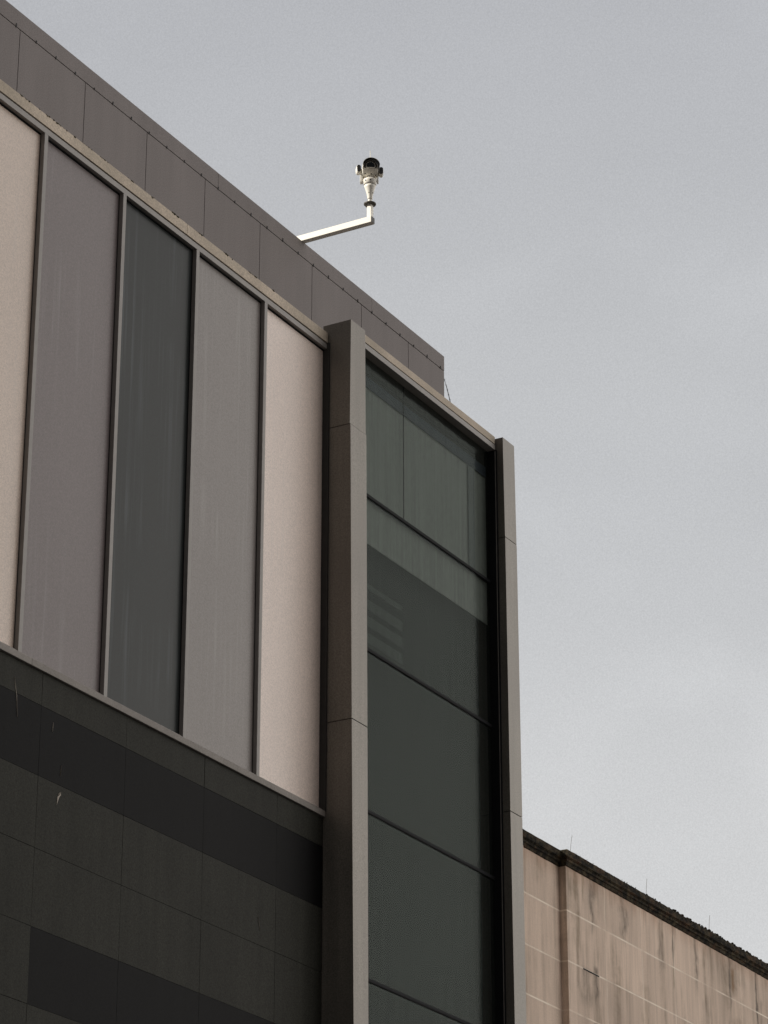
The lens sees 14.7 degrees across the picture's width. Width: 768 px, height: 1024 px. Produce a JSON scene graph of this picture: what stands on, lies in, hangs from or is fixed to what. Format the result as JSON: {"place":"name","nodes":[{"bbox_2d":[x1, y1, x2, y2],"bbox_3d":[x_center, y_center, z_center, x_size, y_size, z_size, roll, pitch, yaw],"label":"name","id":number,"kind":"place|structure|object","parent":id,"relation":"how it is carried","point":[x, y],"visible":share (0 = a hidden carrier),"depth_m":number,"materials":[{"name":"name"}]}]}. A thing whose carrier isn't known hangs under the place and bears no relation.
{"place":"outdoors","nodes":[
{"label":"outdoors","id":0,"kind":"place"},
{"bbox_2d":[6,0,767,962],"label":"sky","id":1,"kind":"structure","parent":0,"point":[570,210],"materials":[{"name":"grey"}]},
{"bbox_3d":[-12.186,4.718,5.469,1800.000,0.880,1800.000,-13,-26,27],"label":"ground","id":2,"kind":"structure","parent":0,"visible":0},
{"bbox_2d":[0,0,526,1023],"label":"panelled building","id":3,"kind":"structure","parent":2,"relation":"on","point":[260,746],"depth_m":28.04,"materials":[{"name":"grey metal"}]},
{"bbox_2d":[296,151,382,242],"bbox_3d":[-1.033,-3.874,37.684,2.358,1.082,0.421,-13,-26,27],"label":"security camera","id":4,"kind":"object","parent":3,"relation":"on","point":[370,172],"visible":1,"depth_m":37.22,"materials":[{"name":"white plastic"}]},
{"bbox_2d":[523,829,767,1023],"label":"stone building","id":5,"kind":"structure","parent":2,"relation":"on","point":[602,946],"depth_m":53.33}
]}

